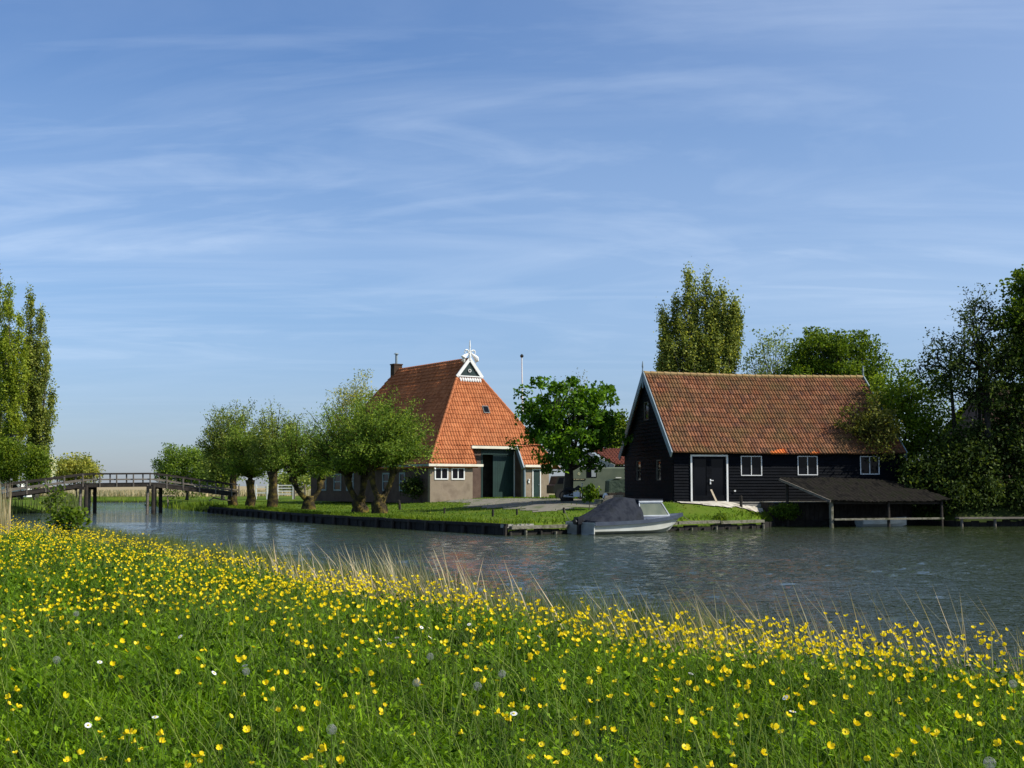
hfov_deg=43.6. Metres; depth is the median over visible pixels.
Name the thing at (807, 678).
buttercup
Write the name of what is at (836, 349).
linden tree
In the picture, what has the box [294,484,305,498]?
rail fence
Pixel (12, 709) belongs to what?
buttercup
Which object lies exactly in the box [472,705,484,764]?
buttercup
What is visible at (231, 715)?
buttercup
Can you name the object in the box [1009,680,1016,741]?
dandelion clock
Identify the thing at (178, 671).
buttercup
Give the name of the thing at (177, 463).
waterside tree
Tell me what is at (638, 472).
window
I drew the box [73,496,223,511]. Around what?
bank undergrowth
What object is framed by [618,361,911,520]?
black barn
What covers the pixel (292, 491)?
field gate
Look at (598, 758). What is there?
buttercup
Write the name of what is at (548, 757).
buttercup
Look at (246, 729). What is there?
buttercup
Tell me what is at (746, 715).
buttercup
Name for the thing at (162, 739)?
buttercup
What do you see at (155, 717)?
daisy
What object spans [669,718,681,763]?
buttercup
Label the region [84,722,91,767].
daisy
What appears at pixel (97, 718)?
buttercup
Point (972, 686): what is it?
buttercup
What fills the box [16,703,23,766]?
buttercup
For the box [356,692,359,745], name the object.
buttercup
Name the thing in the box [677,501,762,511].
sand terrace
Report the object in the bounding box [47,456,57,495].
hawthorn
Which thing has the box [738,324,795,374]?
ash tree
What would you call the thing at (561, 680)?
buttercup
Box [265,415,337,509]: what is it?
pollard willow
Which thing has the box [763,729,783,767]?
buttercup
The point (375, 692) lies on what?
buttercup
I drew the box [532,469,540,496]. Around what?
side door
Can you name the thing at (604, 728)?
buttercup
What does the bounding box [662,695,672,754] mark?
buttercup
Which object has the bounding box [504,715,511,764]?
buttercup
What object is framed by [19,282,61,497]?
poplar tree
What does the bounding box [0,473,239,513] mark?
footbridge
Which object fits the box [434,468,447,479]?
window
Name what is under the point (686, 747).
buttercup
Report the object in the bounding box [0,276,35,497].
poplar tree
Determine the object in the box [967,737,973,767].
buttercup
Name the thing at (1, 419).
poplar tree
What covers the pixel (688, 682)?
buttercup
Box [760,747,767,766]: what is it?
buttercup
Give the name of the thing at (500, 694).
buttercup
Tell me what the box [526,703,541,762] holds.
buttercup
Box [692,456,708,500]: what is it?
glazed door
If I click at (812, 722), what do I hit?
buttercup
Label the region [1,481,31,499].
white van
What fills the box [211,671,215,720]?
daisy
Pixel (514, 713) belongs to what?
daisy
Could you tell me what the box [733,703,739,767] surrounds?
buttercup
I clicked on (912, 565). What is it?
water
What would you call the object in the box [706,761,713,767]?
buttercup
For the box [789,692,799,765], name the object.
buttercup
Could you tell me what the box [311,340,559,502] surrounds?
farmhouse
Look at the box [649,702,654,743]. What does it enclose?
buttercup
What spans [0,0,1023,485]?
sky
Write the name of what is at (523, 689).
buttercup
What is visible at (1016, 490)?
waterside bush
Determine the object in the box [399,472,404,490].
window
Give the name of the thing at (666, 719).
buttercup
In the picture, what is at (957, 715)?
buttercup
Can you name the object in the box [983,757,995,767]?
dandelion clock
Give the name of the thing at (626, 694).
buttercup
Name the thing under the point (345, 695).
buttercup
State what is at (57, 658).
dandelion clock
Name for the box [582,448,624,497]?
yard shed
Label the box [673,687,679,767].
buttercup
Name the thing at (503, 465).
barn door
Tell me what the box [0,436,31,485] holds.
leafy shrub
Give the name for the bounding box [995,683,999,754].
buttercup
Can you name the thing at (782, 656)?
buttercup
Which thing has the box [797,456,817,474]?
window
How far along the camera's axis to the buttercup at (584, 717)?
4.79 m
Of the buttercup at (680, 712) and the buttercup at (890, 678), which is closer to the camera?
the buttercup at (680, 712)
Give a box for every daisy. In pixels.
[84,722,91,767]
[152,716,158,753]
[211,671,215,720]
[510,711,516,757]
[782,695,787,752]
[789,710,795,767]
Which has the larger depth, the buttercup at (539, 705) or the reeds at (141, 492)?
the reeds at (141, 492)
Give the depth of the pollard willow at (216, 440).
99.17 m
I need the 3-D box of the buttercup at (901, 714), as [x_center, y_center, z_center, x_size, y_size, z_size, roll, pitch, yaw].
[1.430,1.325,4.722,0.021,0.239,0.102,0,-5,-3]
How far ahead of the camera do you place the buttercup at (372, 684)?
4.70 m
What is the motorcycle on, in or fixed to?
on the gravel path
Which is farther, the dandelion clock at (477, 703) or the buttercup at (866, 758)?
the dandelion clock at (477, 703)
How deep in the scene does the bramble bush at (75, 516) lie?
27.22 m
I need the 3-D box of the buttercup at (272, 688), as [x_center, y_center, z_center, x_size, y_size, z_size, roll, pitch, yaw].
[-0.918,1.359,5.124,0.129,0.287,0.025,-2,-5,25]
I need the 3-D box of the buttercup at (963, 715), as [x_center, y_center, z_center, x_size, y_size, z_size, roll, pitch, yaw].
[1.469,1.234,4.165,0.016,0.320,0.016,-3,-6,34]
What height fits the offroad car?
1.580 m
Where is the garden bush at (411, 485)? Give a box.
[399,474,424,502]
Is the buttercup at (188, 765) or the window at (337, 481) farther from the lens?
the window at (337, 481)
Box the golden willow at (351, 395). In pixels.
[325,368,377,429]
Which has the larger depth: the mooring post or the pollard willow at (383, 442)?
the pollard willow at (383, 442)
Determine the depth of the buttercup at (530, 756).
3.51 m
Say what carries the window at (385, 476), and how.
in the farmhouse
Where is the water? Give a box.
[7,502,1023,682]
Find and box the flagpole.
[520,354,523,410]
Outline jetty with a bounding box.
[955,517,1023,526]
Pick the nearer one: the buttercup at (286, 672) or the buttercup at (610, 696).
the buttercup at (610, 696)
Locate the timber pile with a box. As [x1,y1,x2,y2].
[602,495,622,502]
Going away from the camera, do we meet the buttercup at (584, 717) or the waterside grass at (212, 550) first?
the buttercup at (584, 717)
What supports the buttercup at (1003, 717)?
on the ground at (692, 510)
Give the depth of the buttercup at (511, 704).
4.26 m
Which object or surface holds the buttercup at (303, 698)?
on the ground at (692, 510)
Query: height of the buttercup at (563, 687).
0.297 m
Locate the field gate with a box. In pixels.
[277,484,293,498]
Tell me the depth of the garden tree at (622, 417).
111.14 m
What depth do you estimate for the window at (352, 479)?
98.52 m
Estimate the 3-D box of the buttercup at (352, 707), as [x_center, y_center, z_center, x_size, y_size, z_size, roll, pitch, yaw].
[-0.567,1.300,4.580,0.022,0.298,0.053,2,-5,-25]
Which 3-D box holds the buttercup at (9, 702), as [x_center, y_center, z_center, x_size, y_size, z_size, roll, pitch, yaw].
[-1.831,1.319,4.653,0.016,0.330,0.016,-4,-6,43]
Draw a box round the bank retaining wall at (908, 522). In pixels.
[761,519,1023,527]
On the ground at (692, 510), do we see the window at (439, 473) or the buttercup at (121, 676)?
the buttercup at (121, 676)
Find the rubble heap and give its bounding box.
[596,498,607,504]
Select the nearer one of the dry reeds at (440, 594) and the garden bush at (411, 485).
the dry reeds at (440, 594)
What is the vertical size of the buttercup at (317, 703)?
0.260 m
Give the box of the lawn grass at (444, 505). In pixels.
[183,495,1021,529]
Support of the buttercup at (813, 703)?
on the ground at (692, 510)
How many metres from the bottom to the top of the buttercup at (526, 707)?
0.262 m
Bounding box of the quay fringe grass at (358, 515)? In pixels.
[210,504,765,525]
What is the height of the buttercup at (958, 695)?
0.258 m
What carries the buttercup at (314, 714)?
on the ground at (692, 510)
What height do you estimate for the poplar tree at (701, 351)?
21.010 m
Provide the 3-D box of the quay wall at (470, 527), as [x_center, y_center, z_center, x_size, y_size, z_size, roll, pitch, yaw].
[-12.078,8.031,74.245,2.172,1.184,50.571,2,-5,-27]
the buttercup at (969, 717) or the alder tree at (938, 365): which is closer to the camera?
the buttercup at (969, 717)
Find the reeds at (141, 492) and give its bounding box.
[39,489,310,495]
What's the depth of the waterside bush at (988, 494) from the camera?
64.56 m
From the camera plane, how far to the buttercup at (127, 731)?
4.16 m
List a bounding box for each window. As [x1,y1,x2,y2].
[321,476,326,490]
[333,474,341,490]
[346,473,353,490]
[382,473,389,490]
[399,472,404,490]
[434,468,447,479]
[451,468,464,479]
[636,461,640,479]
[644,402,648,419]
[656,460,660,479]
[741,456,761,475]
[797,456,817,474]
[860,456,879,473]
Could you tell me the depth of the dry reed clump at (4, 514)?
25.49 m
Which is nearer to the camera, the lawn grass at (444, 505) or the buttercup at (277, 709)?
the buttercup at (277, 709)
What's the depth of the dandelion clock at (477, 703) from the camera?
4.96 m
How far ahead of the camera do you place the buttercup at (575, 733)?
4.09 m
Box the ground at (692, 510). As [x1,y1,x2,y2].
[0,486,1023,767]
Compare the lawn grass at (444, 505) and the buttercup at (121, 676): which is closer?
the buttercup at (121, 676)
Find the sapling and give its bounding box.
[579,483,601,509]
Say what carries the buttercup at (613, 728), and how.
on the ground at (692, 510)
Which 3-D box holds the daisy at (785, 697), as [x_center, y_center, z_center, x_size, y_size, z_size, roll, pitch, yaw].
[1.008,1.288,4.712,0.022,0.279,0.024,0,-5,0]
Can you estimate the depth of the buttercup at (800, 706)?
3.95 m
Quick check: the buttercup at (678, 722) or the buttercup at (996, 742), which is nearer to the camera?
the buttercup at (996, 742)
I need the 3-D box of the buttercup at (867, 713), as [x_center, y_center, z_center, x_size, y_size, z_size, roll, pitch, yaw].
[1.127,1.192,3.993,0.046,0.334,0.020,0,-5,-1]
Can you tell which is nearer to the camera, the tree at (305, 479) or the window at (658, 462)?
the window at (658, 462)
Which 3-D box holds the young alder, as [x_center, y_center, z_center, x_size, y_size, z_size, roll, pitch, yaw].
[-10.112,2.845,28.353,0.742,1.430,0.662,2,-5,-22]
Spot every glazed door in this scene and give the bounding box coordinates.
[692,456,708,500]
[709,457,725,500]
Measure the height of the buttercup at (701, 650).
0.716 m
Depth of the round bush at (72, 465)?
138.68 m
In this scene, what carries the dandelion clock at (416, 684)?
on the ground at (692, 510)
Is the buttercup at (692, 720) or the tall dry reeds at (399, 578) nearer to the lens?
the buttercup at (692, 720)
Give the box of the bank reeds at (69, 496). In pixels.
[7,491,92,513]
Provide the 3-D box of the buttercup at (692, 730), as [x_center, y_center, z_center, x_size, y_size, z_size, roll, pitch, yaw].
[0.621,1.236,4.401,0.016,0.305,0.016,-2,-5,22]
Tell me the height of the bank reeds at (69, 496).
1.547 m
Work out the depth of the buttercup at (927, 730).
3.61 m
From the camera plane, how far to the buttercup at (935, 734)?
3.55 m
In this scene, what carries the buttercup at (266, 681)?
on the ground at (692, 510)
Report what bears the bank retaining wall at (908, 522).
on the ground at (692, 510)
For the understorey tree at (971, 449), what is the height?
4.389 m
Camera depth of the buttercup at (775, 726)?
3.61 m
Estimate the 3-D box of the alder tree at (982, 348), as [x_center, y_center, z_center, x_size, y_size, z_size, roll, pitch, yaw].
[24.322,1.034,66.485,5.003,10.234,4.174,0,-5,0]
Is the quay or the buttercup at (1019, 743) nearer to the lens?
the buttercup at (1019, 743)
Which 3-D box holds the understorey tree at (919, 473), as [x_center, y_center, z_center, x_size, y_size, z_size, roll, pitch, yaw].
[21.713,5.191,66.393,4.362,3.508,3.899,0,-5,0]
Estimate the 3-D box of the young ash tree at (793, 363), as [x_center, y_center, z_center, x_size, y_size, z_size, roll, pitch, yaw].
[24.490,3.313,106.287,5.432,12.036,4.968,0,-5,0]
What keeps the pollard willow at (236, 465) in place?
on the ground at (692, 510)
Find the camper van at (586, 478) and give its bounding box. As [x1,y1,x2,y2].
[563,467,624,498]
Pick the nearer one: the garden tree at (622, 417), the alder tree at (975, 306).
the alder tree at (975, 306)
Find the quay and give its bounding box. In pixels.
[501,520,764,535]
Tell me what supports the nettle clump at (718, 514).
on the ground at (692, 510)
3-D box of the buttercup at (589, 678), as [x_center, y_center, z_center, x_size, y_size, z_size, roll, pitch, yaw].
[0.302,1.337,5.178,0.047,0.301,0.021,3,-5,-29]
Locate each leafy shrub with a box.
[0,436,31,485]
[17,442,56,499]
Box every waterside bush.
[929,480,982,518]
[962,470,1011,515]
[996,477,1023,514]
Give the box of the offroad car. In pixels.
[547,476,564,497]
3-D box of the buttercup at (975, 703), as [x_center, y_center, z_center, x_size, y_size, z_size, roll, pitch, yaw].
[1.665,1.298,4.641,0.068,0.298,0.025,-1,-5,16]
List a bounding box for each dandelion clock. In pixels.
[53,656,60,722]
[73,611,78,653]
[242,668,249,723]
[326,724,336,767]
[413,678,419,748]
[473,682,481,759]
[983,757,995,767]
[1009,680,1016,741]
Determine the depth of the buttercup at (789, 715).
4.08 m
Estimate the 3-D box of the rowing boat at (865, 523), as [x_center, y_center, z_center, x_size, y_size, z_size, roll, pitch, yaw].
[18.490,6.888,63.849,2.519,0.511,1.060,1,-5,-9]
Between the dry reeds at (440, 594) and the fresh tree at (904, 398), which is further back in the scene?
the fresh tree at (904, 398)
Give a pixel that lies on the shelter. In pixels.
(861, 491)
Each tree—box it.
[0,269,14,464]
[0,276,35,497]
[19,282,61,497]
[150,442,212,499]
[193,452,242,498]
[260,470,310,490]
[505,375,632,500]
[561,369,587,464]
[591,409,628,465]
[653,261,749,373]
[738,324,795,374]
[770,326,894,387]
[780,353,821,374]
[833,390,906,467]
[859,359,966,483]
[886,451,976,516]
[908,327,979,462]
[913,419,1010,486]
[927,305,1023,479]
[951,390,1023,485]
[953,283,999,431]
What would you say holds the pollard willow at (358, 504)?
on the ground at (692, 510)
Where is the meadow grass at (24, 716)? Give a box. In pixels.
[0,526,1023,767]
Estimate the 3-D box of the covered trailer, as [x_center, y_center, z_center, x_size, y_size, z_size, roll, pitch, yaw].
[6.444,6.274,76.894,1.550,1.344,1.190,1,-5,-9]
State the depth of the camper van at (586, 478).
77.96 m
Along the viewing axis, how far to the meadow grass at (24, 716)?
6.17 m
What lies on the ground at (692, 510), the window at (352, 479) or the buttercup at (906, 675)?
the buttercup at (906, 675)
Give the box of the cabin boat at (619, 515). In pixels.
[564,497,697,534]
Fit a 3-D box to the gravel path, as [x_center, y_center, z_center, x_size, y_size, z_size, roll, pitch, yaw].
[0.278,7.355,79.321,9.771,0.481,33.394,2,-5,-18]
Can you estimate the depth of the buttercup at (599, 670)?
4.99 m
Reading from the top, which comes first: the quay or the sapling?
the sapling
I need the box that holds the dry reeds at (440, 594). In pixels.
[11,524,977,666]
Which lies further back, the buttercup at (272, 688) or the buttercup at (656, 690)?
the buttercup at (272, 688)
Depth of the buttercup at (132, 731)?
4.22 m
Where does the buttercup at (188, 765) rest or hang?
on the ground at (692, 510)
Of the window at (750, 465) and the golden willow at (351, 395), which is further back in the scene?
the golden willow at (351, 395)
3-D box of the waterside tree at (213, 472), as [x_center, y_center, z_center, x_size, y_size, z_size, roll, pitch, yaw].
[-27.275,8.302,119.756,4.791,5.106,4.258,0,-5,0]
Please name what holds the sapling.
on the ground at (692, 510)
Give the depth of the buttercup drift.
8.03 m
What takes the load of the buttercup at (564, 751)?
on the ground at (692, 510)
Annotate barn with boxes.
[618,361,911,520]
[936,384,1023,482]
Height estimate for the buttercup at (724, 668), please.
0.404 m
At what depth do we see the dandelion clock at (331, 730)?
4.08 m
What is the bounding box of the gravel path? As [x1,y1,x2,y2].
[445,498,598,511]
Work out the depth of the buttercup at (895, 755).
3.34 m
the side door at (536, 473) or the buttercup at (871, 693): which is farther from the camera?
the side door at (536, 473)
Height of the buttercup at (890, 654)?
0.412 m
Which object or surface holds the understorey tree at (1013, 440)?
on the ground at (692, 510)
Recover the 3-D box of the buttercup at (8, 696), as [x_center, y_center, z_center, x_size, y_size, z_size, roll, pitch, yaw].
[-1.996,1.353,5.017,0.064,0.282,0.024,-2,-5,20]
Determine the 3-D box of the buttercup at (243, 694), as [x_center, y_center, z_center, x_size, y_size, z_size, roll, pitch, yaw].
[-1.098,1.360,5.038,0.099,0.279,0.022,4,-6,-40]
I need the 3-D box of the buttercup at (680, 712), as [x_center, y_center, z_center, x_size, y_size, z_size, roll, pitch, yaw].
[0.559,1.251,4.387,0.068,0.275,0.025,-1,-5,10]
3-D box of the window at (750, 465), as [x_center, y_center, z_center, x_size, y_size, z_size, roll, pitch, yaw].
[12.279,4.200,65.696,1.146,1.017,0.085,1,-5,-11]
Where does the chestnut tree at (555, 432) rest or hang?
on the ground at (692, 510)
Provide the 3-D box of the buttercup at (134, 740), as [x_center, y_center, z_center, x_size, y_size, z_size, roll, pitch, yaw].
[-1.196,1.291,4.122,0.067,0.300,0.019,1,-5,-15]
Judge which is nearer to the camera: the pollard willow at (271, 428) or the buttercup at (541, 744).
the buttercup at (541, 744)
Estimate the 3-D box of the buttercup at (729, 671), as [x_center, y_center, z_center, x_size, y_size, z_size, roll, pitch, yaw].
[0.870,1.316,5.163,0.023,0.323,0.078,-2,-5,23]
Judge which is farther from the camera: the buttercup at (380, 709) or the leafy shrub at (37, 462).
the leafy shrub at (37, 462)
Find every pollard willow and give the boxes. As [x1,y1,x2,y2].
[195,397,260,505]
[210,412,269,506]
[239,399,315,506]
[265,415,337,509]
[294,397,368,512]
[324,383,445,513]
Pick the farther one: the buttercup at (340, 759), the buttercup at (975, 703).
the buttercup at (975, 703)
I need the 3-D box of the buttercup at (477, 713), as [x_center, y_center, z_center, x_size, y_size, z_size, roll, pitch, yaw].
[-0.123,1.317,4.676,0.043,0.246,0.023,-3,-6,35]
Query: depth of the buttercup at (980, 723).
3.90 m
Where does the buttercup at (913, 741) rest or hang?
on the ground at (692, 510)
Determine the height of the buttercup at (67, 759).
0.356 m
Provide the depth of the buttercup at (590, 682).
4.82 m
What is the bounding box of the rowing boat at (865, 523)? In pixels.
[855,517,906,526]
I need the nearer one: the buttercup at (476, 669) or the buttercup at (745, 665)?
the buttercup at (476, 669)
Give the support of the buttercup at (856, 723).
on the ground at (692, 510)
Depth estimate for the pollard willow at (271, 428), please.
92.45 m
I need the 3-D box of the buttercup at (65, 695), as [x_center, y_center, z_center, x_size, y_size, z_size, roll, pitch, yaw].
[-1.707,1.325,4.821,0.068,0.329,0.025,1,-5,-7]
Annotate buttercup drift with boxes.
[0,515,1023,709]
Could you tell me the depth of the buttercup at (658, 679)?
4.76 m
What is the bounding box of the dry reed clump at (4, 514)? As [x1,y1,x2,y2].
[0,482,12,535]
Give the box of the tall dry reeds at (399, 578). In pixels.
[186,535,1023,680]
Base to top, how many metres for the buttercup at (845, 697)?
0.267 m
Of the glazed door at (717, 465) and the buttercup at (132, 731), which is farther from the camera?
the glazed door at (717, 465)
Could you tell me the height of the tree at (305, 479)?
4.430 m
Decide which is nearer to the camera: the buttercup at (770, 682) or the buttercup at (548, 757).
the buttercup at (548, 757)
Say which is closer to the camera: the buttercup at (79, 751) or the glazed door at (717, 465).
the buttercup at (79, 751)
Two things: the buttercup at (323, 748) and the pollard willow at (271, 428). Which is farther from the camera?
the pollard willow at (271, 428)
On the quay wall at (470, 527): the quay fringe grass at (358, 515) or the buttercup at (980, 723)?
the quay fringe grass at (358, 515)
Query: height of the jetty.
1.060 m
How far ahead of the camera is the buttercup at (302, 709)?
4.77 m
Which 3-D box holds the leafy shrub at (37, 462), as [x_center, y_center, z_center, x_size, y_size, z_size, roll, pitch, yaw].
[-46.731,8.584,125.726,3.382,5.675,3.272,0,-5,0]
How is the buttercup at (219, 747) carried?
on the ground at (692, 510)
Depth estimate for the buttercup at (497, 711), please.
4.21 m
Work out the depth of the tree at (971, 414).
80.07 m
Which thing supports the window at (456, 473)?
in the farmhouse
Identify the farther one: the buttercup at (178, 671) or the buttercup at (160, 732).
the buttercup at (178, 671)
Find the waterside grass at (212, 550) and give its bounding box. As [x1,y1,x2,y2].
[24,523,1023,679]
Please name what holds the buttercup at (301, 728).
on the ground at (692, 510)
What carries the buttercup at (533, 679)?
on the ground at (692, 510)
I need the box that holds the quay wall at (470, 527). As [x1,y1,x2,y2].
[207,507,517,535]
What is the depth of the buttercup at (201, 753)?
3.74 m
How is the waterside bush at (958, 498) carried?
on the ground at (692, 510)
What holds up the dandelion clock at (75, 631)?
on the ground at (692, 510)
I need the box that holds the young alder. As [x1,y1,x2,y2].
[37,480,73,533]
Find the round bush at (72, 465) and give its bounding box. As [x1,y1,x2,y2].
[51,452,105,497]
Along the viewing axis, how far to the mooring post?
64.42 m
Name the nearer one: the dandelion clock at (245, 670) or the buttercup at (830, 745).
the buttercup at (830, 745)
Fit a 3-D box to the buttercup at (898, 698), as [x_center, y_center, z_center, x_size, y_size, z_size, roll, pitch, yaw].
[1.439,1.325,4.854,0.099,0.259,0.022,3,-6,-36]
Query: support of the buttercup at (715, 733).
on the ground at (692, 510)
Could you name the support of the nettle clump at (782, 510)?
on the ground at (692, 510)
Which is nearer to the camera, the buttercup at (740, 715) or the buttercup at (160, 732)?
the buttercup at (160, 732)
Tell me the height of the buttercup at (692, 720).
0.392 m
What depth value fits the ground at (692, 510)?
59.67 m
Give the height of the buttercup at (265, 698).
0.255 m
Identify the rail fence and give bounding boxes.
[255,484,267,498]
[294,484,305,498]
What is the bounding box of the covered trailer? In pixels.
[605,477,624,496]
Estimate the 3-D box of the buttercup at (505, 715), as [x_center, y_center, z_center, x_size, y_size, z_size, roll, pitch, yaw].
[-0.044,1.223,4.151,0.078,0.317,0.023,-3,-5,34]
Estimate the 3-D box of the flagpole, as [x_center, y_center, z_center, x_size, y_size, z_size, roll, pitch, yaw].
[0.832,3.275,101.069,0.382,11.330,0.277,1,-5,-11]
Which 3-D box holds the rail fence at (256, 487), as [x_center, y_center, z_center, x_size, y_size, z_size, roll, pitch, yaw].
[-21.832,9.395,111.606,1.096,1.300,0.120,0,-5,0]
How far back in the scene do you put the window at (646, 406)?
69.66 m
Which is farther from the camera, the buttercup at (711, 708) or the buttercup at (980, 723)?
the buttercup at (711, 708)
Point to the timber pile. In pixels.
(611, 496)
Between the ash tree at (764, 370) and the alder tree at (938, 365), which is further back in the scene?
the ash tree at (764, 370)
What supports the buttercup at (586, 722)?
on the ground at (692, 510)
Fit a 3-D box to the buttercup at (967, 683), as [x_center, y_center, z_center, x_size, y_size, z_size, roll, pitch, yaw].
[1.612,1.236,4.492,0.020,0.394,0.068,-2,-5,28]
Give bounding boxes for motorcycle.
[559,483,583,500]
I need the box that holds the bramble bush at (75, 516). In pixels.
[46,503,92,537]
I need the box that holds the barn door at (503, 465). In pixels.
[493,455,513,497]
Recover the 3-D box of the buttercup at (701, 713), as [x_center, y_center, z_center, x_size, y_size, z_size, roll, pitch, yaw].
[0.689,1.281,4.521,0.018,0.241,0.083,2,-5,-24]
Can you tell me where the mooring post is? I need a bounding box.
[740,496,742,508]
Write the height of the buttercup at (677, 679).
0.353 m
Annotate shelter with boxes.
[779,477,951,527]
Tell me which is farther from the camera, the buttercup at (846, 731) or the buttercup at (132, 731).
the buttercup at (132, 731)
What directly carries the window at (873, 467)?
in the black barn at (751, 439)
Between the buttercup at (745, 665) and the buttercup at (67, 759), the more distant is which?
the buttercup at (745, 665)
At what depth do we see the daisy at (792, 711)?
4.36 m
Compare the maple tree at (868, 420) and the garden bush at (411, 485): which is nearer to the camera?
the maple tree at (868, 420)
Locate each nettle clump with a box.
[713,511,727,520]
[767,502,803,523]
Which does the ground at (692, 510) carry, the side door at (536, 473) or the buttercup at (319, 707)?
the buttercup at (319, 707)
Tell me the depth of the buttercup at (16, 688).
4.80 m
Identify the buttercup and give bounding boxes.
[0,522,1023,746]
[0,686,19,718]
[0,693,10,731]
[7,701,11,757]
[10,708,19,759]
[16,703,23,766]
[50,691,68,761]
[63,756,70,767]
[77,749,84,766]
[92,717,100,767]
[107,675,124,761]
[120,728,136,767]
[122,729,129,757]
[131,738,141,767]
[148,737,165,767]
[156,729,163,767]
[175,669,184,747]
[184,761,190,767]
[197,751,204,756]
[216,713,232,765]
[216,744,222,766]
[220,692,244,763]
[242,725,252,767]
[252,697,266,758]
[262,679,268,749]
[269,686,295,756]
[274,706,280,759]
[284,669,297,746]
[289,706,305,761]
[297,726,309,765]
[302,669,304,742]
[312,682,319,758]
[314,700,320,759]
[317,687,321,744]
[318,743,332,767]
[336,755,343,767]
[342,692,347,745]
[350,705,354,767]
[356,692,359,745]
[358,689,377,733]
[367,707,382,760]
[368,670,386,759]
[371,681,382,757]
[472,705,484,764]
[473,667,479,734]
[473,710,480,762]
[492,713,508,766]
[494,708,507,767]
[498,692,506,767]
[502,701,513,765]
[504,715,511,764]
[513,688,525,746]
[522,705,529,755]
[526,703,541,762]
[527,754,534,764]
[531,677,543,749]
[538,741,544,761]
[544,755,552,767]
[550,683,566,754]
[558,677,570,736]
[562,749,571,767]
[567,730,578,765]
[576,699,592,752]
[583,676,591,740]
[584,719,591,746]
[587,679,605,762]
[595,726,605,767]
[595,754,602,765]
[596,669,610,748]
[607,694,621,762]
[607,726,616,763]
[610,692,628,766]
[646,689,657,751]
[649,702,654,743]
[655,677,660,738]
[656,716,668,766]
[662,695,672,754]
[668,708,684,763]
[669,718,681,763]
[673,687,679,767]
[674,678,679,718]
[678,680,691,751]
[682,744,690,767]
[690,699,693,766]
[690,717,701,767]
[700,711,711,759]
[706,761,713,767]
[707,706,712,763]
[713,731,719,767]
[722,665,732,763]
[726,669,731,743]
[729,714,748,760]
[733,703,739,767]
[736,712,744,767]
[742,663,752,740]
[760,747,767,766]
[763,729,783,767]
[768,654,785,751]
[769,679,784,766]
[771,723,787,767]
[786,712,795,754]
[787,703,804,764]
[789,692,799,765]
[804,675,820,761]
[809,700,817,763]
[809,720,816,757]
[823,741,834,767]
[838,694,848,752]
[842,728,849,752]
[852,718,860,767]
[857,691,874,744]
[864,755,871,767]
[865,711,875,764]
[881,652,892,737]
[883,697,899,754]
[888,676,893,737]
[890,753,898,767]
[898,712,905,760]
[901,673,908,742]
[909,738,917,767]
[923,726,932,766]
[930,732,938,748]
[933,711,961,767]
[954,693,962,755]
[957,684,976,766]
[960,714,971,767]
[961,713,964,753]
[963,700,979,764]
[966,680,972,761]
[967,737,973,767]
[977,721,986,766]
[993,738,1006,767]
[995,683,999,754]
[1001,714,1005,767]
[1015,740,1022,767]
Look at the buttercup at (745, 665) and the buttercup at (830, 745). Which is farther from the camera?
the buttercup at (745, 665)
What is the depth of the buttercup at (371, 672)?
4.72 m

